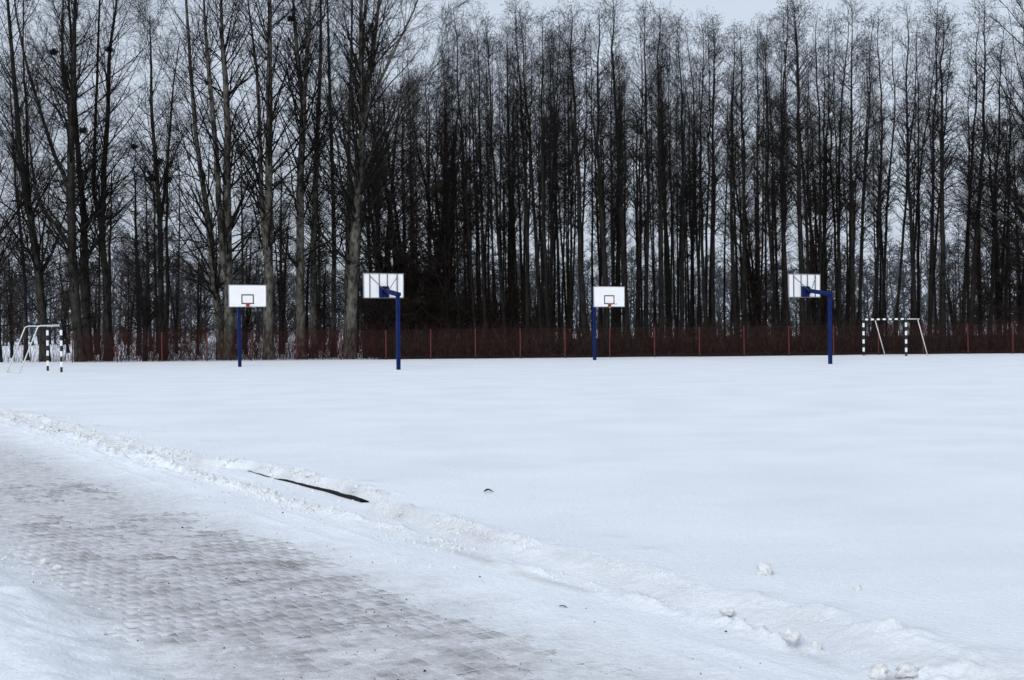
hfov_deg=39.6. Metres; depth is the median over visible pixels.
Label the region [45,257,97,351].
twiggy tree
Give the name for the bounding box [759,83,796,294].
slender tree
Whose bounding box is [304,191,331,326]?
slender tree
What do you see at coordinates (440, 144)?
slender tree
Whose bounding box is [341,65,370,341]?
slender tree
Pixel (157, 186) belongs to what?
tall tree
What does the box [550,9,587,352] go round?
slender tree
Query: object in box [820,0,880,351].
slender tree
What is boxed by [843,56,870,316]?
slender tree
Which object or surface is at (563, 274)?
slender tree
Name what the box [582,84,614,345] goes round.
slender tree
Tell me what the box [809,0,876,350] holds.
slender tree
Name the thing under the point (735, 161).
slender tree
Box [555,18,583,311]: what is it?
slender tree
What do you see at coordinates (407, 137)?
slender tree
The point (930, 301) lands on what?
slender tree
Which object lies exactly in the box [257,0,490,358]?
tall tree
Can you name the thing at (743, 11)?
sky
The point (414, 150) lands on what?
slender tree
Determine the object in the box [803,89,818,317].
slender tree
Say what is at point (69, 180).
tall tree
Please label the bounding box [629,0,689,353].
slender tree
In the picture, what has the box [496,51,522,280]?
slender tree
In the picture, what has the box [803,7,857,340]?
slender tree
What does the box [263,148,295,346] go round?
slender tree
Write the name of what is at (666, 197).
slender tree
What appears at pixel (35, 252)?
tall tree
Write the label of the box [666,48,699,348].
slender tree
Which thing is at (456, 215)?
slender tree
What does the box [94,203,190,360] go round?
tree
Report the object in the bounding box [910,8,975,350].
slender tree
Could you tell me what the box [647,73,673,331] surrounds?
slender tree
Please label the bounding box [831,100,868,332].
slender tree
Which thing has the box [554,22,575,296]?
slender tree
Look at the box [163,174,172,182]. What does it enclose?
twig ball
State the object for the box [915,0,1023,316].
tall tree
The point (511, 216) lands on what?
slender tree
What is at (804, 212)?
slender tree
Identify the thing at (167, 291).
slender tree
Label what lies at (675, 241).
slender tree
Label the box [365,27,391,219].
slender tree
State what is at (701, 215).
slender tree
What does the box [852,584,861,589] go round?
snow clump
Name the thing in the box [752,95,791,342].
slender tree
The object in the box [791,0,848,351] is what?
slender tree
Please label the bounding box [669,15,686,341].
slender tree
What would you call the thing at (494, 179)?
slender tree
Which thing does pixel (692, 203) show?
slender tree
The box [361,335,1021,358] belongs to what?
forest floor
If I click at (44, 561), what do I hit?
snow clump
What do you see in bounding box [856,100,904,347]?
slender tree
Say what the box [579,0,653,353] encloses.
slender tree
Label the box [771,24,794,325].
slender tree
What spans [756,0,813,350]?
slender tree
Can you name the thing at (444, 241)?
slender tree
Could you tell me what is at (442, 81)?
slender tree
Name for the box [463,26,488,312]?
slender tree
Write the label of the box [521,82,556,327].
slender tree
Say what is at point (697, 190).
slender tree
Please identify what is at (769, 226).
slender tree
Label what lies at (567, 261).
slender tree
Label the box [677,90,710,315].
slender tree
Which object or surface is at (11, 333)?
twiggy tree
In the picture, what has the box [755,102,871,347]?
twiggy tree
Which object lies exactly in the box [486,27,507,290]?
slender tree
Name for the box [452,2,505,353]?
slender tree
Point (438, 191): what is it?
twiggy tree
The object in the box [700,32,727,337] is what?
slender tree
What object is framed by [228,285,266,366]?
basketball hoop
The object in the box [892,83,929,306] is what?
slender tree
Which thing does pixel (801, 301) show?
slender tree
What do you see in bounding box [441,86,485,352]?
slender tree
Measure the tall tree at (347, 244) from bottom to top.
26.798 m
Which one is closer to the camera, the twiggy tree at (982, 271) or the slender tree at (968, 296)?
the twiggy tree at (982, 271)
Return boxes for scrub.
[0,313,389,362]
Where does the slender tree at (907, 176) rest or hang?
on the forest floor
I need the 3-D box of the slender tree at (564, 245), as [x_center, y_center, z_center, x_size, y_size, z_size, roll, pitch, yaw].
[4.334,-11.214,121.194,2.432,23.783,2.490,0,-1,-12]
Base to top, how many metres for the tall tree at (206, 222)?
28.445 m
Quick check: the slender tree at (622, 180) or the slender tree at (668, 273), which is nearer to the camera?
the slender tree at (668, 273)
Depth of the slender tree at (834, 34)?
94.76 m
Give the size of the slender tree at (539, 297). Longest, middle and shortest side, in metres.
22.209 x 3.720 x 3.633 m
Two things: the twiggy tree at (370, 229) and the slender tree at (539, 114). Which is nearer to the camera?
the twiggy tree at (370, 229)
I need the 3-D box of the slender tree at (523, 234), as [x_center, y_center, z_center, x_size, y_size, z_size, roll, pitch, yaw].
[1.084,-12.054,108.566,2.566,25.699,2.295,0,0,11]
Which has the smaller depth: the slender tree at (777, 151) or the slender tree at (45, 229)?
the slender tree at (45, 229)
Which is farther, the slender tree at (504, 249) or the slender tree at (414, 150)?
the slender tree at (414, 150)
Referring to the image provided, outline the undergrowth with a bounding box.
[323,242,1023,358]
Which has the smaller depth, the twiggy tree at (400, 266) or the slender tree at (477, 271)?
the twiggy tree at (400, 266)
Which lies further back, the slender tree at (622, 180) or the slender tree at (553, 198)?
the slender tree at (622, 180)
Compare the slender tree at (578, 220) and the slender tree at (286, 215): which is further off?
the slender tree at (286, 215)
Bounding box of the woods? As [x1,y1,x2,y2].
[0,213,1023,345]
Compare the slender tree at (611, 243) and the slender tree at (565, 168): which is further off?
the slender tree at (565, 168)
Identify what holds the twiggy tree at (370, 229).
on the snow ground
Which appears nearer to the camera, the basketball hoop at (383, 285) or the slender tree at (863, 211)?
the basketball hoop at (383, 285)
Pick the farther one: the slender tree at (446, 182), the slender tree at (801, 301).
the slender tree at (446, 182)
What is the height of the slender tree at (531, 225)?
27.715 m
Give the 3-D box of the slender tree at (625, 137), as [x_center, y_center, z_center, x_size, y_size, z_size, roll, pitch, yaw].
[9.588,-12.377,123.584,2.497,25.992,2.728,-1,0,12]
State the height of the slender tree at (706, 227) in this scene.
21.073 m
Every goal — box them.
[6,324,62,373]
[862,318,927,355]
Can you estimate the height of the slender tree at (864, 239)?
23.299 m
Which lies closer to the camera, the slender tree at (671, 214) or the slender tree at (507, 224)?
the slender tree at (671, 214)
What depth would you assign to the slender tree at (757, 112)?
113.57 m
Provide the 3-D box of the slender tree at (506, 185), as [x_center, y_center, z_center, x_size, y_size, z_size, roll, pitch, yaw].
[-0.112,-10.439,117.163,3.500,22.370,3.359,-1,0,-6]
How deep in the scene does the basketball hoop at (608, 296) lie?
72.12 m
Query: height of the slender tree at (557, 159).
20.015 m
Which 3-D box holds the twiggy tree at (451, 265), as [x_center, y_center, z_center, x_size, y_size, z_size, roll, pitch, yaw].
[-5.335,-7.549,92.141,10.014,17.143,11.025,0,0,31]
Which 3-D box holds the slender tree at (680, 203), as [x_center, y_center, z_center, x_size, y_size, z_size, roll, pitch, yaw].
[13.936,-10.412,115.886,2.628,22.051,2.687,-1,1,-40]
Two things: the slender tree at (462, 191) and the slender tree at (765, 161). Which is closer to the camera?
the slender tree at (462, 191)
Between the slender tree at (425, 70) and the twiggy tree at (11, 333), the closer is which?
the twiggy tree at (11, 333)
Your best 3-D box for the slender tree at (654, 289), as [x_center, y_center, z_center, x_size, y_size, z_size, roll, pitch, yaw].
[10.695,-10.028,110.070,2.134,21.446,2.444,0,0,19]
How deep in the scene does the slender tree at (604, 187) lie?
117.49 m
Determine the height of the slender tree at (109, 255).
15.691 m
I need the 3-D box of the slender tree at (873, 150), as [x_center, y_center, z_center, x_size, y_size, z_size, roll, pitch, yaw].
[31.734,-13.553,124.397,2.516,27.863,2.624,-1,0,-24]
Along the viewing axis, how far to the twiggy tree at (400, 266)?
93.49 m
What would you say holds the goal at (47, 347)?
on the snow ground
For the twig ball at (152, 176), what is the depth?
84.47 m
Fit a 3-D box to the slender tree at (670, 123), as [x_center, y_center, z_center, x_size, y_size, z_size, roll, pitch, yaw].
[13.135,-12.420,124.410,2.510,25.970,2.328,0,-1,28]
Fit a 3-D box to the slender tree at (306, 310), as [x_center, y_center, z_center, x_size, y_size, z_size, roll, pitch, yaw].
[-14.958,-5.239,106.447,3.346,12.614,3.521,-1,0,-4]
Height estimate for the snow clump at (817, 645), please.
0.078 m
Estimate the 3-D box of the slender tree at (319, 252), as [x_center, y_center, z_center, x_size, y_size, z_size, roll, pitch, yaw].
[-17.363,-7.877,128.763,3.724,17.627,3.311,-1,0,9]
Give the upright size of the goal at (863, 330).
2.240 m
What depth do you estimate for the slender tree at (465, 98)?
120.34 m
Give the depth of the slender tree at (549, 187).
123.07 m
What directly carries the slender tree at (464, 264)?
on the forest floor
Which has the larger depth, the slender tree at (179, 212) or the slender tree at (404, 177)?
the slender tree at (179, 212)
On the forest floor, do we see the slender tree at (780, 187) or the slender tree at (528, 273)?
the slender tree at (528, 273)
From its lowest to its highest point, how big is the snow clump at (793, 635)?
0.099 m
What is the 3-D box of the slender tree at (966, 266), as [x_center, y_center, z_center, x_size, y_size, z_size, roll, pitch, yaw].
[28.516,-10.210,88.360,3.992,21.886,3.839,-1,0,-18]
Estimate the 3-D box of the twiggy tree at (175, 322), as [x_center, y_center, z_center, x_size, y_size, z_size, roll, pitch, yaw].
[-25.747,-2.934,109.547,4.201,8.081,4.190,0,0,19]
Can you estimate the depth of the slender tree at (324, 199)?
101.07 m
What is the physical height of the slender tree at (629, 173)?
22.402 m
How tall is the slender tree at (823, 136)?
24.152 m
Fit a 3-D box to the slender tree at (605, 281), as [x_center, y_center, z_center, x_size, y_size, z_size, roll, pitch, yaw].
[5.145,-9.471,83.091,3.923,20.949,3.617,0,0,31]
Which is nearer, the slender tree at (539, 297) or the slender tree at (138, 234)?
the slender tree at (539, 297)
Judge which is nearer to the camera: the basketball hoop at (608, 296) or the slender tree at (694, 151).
the basketball hoop at (608, 296)
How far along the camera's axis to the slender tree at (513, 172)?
102.26 m
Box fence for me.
[72,324,1023,362]
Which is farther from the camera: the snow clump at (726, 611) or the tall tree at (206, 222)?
the tall tree at (206, 222)
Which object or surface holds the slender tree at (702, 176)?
on the forest floor
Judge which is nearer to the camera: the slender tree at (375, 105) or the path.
the path
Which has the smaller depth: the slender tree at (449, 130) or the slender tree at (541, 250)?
the slender tree at (541, 250)
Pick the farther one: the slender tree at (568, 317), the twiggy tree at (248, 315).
the twiggy tree at (248, 315)
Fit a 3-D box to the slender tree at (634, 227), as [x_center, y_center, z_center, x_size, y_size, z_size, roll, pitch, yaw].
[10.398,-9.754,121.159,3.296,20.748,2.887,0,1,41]
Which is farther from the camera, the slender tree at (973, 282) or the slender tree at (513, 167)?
the slender tree at (513, 167)
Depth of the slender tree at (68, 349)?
123.60 m
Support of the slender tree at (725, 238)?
on the forest floor
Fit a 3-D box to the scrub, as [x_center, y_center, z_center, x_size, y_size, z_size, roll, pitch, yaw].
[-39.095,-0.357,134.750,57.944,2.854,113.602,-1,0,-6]
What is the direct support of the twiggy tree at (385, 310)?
on the snow ground
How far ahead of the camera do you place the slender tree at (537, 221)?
125.55 m
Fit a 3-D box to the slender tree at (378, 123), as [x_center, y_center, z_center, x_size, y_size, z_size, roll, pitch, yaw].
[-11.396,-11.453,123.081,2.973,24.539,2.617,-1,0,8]
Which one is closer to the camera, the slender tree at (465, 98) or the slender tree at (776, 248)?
the slender tree at (776, 248)
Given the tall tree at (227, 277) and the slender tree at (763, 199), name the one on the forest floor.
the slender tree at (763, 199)
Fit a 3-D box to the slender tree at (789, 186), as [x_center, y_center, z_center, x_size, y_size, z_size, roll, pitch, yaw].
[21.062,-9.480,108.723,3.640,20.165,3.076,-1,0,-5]
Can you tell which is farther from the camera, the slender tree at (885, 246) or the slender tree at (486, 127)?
the slender tree at (486, 127)
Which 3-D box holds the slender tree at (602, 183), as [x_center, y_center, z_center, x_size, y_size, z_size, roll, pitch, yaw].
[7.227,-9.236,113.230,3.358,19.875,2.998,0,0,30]
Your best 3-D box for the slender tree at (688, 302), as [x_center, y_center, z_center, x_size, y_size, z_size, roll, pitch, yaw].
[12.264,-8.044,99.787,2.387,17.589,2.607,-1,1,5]
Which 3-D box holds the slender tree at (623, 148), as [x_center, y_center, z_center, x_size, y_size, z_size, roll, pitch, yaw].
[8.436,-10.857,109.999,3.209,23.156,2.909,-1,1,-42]
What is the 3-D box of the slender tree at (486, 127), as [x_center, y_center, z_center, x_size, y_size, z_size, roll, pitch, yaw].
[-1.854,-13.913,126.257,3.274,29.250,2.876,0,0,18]
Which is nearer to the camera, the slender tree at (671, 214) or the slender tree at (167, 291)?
the slender tree at (671, 214)
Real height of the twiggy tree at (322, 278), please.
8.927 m
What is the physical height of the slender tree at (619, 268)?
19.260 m
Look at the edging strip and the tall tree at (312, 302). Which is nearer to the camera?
the edging strip
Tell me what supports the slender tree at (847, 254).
on the forest floor
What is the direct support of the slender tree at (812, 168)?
on the forest floor
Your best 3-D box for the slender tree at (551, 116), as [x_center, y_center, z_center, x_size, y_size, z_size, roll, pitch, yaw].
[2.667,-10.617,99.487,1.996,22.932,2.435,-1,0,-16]
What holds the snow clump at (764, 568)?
on the snow ground
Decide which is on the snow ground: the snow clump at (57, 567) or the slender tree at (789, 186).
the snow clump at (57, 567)
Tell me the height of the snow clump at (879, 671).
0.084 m
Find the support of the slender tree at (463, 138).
on the forest floor
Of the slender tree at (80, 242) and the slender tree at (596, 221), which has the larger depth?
the slender tree at (80, 242)
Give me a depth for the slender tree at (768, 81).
115.24 m
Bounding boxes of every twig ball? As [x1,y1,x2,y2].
[49,48,57,55]
[105,45,113,53]
[147,174,157,181]
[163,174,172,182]
[286,15,295,21]
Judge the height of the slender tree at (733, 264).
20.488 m
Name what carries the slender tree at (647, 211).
on the forest floor
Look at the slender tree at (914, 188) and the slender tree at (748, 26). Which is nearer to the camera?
the slender tree at (914, 188)
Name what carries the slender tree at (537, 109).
on the forest floor
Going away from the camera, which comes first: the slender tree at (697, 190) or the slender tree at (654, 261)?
the slender tree at (697, 190)
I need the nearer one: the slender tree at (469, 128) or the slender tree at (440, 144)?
the slender tree at (440, 144)
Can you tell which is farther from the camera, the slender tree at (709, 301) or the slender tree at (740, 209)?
the slender tree at (709, 301)
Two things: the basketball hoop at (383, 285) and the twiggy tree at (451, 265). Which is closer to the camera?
the basketball hoop at (383, 285)
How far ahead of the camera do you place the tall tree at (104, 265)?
84.94 m
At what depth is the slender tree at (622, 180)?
116.47 m
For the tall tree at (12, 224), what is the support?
on the snow ground
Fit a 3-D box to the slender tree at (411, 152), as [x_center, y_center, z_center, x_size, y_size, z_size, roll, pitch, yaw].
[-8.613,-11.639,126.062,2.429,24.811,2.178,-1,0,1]
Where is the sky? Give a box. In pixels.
[0,0,1023,340]
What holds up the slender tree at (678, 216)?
on the forest floor
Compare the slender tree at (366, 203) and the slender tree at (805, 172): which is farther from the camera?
the slender tree at (805, 172)
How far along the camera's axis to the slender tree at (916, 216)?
88.13 m
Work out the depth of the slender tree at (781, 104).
124.71 m
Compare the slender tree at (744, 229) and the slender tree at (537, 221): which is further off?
the slender tree at (537, 221)
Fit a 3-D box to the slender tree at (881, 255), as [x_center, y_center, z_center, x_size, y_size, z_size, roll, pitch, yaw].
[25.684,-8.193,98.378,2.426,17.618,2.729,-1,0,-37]
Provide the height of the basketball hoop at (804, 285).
4.380 m
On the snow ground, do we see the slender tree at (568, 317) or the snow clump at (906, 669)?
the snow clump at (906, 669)
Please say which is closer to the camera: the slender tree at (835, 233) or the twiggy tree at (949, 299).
the slender tree at (835, 233)
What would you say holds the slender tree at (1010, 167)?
on the forest floor
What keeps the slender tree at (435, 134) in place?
on the snow ground
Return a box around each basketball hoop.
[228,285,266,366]
[363,273,403,369]
[592,286,624,359]
[788,274,832,363]
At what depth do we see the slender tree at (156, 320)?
114.64 m
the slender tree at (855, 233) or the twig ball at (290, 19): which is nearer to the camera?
the twig ball at (290, 19)
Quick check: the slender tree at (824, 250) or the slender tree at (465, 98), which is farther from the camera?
the slender tree at (465, 98)
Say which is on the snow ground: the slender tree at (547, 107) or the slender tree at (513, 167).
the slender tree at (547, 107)
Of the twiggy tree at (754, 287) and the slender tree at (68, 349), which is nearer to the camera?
the twiggy tree at (754, 287)
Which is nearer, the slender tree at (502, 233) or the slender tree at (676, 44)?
the slender tree at (502, 233)
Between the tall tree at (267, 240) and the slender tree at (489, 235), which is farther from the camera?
the slender tree at (489, 235)
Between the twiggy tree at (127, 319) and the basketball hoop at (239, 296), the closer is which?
the basketball hoop at (239, 296)
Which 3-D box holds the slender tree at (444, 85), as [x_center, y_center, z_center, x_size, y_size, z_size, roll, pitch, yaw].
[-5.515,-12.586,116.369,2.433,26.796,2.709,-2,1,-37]
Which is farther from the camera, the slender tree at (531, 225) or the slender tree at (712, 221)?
the slender tree at (531, 225)
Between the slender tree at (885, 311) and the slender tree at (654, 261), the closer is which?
the slender tree at (885, 311)
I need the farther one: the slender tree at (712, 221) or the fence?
the slender tree at (712, 221)
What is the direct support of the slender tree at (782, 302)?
on the forest floor
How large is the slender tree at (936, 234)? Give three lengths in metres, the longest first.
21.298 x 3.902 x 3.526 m
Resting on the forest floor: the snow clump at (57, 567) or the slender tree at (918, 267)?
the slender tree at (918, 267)
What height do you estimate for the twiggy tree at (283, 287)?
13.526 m
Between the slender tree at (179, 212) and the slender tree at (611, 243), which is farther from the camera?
the slender tree at (179, 212)
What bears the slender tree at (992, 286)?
on the forest floor
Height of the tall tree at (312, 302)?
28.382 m
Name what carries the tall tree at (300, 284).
on the snow ground
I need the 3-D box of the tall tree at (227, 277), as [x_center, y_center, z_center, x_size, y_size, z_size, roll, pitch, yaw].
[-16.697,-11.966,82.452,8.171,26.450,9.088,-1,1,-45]
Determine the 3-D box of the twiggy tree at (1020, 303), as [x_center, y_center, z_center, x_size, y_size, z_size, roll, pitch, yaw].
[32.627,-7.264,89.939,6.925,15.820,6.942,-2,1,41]
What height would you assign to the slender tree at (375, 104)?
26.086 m
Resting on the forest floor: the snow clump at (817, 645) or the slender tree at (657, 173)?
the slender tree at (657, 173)
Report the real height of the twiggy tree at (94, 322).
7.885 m
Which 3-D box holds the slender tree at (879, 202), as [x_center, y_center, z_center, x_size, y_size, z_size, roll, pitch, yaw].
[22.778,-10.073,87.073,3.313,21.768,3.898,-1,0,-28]
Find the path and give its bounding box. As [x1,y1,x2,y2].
[0,462,640,679]
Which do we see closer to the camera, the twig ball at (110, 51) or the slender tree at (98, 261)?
the twig ball at (110, 51)
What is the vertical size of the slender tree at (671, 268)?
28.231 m
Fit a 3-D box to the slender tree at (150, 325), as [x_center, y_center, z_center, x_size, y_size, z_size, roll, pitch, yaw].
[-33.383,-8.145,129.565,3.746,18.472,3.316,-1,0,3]
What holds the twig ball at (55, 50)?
attached to the tall tree at (69, 180)
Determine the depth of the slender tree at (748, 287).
101.27 m
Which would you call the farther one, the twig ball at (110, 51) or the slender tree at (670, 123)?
the slender tree at (670, 123)
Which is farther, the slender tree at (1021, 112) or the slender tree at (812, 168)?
the slender tree at (812, 168)
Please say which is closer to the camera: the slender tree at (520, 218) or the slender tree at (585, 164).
the slender tree at (585, 164)
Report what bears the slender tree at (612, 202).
on the forest floor
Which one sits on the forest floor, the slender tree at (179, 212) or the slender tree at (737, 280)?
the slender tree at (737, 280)
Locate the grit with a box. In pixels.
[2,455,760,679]
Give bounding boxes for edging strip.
[249,471,368,502]
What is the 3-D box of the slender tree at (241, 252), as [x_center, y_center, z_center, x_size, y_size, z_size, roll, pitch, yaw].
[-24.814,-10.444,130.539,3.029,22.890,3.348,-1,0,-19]
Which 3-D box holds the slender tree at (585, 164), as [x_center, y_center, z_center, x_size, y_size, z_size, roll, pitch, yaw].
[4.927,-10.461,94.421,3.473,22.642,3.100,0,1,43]
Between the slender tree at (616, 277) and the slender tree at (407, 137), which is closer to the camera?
the slender tree at (616, 277)
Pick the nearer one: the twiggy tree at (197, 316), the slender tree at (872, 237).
the slender tree at (872, 237)
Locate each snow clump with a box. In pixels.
[39,558,49,563]
[52,564,62,570]
[719,607,734,616]
[756,562,773,575]
[781,627,801,644]
[811,641,822,649]
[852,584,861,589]
[868,663,888,679]
[894,662,918,677]
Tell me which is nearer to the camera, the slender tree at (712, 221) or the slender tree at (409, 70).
the slender tree at (712, 221)
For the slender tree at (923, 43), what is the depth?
115.76 m
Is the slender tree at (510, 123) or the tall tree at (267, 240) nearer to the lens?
the tall tree at (267, 240)
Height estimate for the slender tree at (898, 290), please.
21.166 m
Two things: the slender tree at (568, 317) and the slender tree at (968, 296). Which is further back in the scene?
the slender tree at (968, 296)
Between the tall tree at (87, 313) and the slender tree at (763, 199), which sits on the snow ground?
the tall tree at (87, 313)
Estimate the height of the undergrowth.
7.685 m
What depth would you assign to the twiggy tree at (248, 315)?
103.71 m
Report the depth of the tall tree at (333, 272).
89.88 m
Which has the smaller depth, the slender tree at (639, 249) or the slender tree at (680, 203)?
the slender tree at (639, 249)
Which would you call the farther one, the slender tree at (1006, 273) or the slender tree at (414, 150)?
the slender tree at (414, 150)
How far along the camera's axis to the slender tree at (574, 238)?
95.28 m
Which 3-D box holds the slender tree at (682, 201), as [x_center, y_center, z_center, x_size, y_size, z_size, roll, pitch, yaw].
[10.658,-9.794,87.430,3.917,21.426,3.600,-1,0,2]
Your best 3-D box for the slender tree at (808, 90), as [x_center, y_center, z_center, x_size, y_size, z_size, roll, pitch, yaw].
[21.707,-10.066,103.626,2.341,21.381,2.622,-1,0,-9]
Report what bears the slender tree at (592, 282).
on the snow ground
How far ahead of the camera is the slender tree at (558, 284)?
106.02 m
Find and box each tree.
[0,0,60,361]
[0,0,100,361]
[0,0,172,361]
[0,44,80,359]
[0,221,34,357]
[19,0,144,360]
[30,160,54,319]
[38,205,80,352]
[40,0,178,360]
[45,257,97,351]
[67,144,93,316]
[67,261,123,345]
[87,139,118,353]
[88,145,130,354]
[91,0,242,359]
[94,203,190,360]
[100,235,157,354]
[116,134,155,355]
[128,153,157,348]
[131,0,278,359]
[137,178,172,337]
[144,0,314,359]
[144,251,196,343]
[145,100,185,345]
[161,120,195,320]
[174,222,222,353]
[197,0,347,359]
[231,107,253,343]
[232,210,286,352]
[236,175,318,353]
[241,0,405,358]
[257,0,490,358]
[260,0,358,357]
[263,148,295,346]
[273,0,385,355]
[280,69,447,353]
[282,0,405,348]
[291,190,325,331]
[304,108,337,329]
[304,163,330,343]
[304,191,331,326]
[304,242,343,350]
[312,43,464,353]
[329,122,413,326]
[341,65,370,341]
[352,98,524,349]
[355,20,389,225]
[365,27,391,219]
[369,70,389,240]
[373,62,517,350]
[388,92,419,237]
[398,34,423,263]
[398,69,425,242]
[405,74,422,261]
[408,72,426,307]
[417,61,442,260]
[420,75,448,238]
[423,84,461,286]
[426,25,463,353]
[433,31,474,347]
[433,32,454,209]
[434,49,451,176]
[434,90,455,216]
[435,0,489,352]
[436,98,464,295]
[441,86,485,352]
[450,88,479,304]
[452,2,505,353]
[454,13,478,300]
[458,31,490,315]
[460,46,481,302]
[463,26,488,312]
[463,84,494,295]
[465,9,517,353]
[468,37,504,316]
[473,72,503,314]
[474,33,498,304]
[475,24,505,304]
[485,89,517,304]
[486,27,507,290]
[488,31,524,329]
[490,20,533,303]
[490,85,530,292]
[492,1,554,353]
[492,85,535,328]
[494,0,556,353]
[494,91,511,312]
[495,53,523,318]
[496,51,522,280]
[501,22,533,325]
[511,14,539,297]
[512,3,570,353]
[517,33,547,285]
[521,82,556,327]
[527,5,579,345]
[529,30,551,293]
[529,49,560,312]
[529,94,549,327]
[536,27,561,314]
[537,28,564,266]
[537,41,571,307]
[539,17,568,333]
[539,48,557,299]
[539,54,568,327]
[541,0,617,354]
[544,86,573,341]
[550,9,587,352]
[553,34,591,351]
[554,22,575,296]
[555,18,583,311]
[556,15,606,351]
[558,39,594,317]
[558,70,573,335]
[560,47,582,311]
[565,0,635,354]
[577,21,604,342]
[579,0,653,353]
[581,76,614,343]
[581,107,616,269]
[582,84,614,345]
[588,92,616,256]
[593,80,633,335]
[594,19,628,348]
[596,91,627,328]
[601,63,641,350]
[603,54,635,347]
[604,75,636,337]
[608,50,632,272]
[608,78,635,310]
[613,62,640,292]
[617,12,663,352]
[619,0,673,352]
[623,84,654,340]
[623,111,650,309]
[627,91,657,343]
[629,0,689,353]
[630,50,654,343]
[638,80,657,332]
[641,33,679,349]
[643,39,664,326]
[647,68,671,297]
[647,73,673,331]
[649,13,688,351]
[651,24,679,341]
[651,54,672,302]
[653,102,678,299]
[658,8,711,352]
[661,31,686,304]
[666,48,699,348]
[667,79,692,320]
[668,16,719,338]
[668,91,680,301]
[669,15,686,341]
[670,83,690,323]
[671,9,726,352]
[671,103,698,345]
[673,68,705,348]
[675,94,709,325]
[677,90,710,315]
[681,21,737,352]
[683,51,715,331]
[684,73,707,336]
[687,7,740,352]
[697,127,791,349]
[700,23,763,351]
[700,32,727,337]
[710,65,742,343]
[712,19,772,351]
[718,58,748,342]
[718,67,747,326]
[718,97,760,328]
[721,47,758,347]
[739,15,794,351]
[741,68,773,280]
[745,11,775,298]
[745,27,781,319]
[751,31,777,332]
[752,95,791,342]
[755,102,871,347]
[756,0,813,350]
[757,90,791,315]
[758,0,834,352]
[758,3,809,347]
[758,37,784,327]
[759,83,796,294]
[767,88,806,319]
[770,53,796,309]
[771,0,839,351]
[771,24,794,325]
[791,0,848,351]
[793,82,817,332]
[795,68,825,304]
[799,60,823,334]
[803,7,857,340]
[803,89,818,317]
[804,36,844,319]
[806,41,857,348]
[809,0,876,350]
[818,9,856,309]
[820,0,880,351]
[827,102,860,339]
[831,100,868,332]
[839,10,895,351]
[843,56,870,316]
[847,44,885,329]
[849,1,909,351]
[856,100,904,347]
[862,27,886,291]
[866,97,897,328]
[867,107,895,334]
[868,16,915,347]
[877,1,938,350]
[879,12,935,350]
[892,12,954,344]
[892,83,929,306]
[902,35,932,344]
[903,0,966,349]
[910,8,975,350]
[914,30,949,328]
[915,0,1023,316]
[915,19,973,343]
[922,250,975,332]
[938,158,1018,345]
[946,79,1023,347]
[948,6,1001,347]
[951,0,1015,349]
[952,53,983,319]
[970,107,1023,348]
[971,15,1023,349]
[987,44,1023,348]
[989,85,1022,331]
[1015,64,1023,304]
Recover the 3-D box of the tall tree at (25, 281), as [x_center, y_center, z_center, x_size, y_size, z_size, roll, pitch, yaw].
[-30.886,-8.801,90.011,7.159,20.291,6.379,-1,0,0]
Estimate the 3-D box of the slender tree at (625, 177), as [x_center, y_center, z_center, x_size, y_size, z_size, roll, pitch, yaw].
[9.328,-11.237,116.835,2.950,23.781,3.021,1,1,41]
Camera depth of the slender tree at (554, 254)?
103.36 m
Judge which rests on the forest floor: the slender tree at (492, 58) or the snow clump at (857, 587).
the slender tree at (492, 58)
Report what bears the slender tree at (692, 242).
on the forest floor
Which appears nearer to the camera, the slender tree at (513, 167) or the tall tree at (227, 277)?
the tall tree at (227, 277)
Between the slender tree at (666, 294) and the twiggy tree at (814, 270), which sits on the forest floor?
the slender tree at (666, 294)
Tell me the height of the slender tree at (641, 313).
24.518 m
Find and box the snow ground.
[0,330,1023,679]
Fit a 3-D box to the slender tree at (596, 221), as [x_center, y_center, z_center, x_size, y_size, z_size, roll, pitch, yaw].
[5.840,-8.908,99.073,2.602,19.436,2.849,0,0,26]
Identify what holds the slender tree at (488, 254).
on the forest floor
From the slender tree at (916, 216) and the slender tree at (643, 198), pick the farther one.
the slender tree at (643, 198)
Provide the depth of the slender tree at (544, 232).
85.55 m
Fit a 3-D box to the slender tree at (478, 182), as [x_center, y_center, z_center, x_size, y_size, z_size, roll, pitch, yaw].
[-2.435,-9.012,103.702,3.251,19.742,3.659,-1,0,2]
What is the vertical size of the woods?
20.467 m
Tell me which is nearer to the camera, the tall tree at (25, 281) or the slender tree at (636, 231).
the tall tree at (25, 281)
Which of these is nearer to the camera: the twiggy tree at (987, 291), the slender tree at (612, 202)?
the twiggy tree at (987, 291)

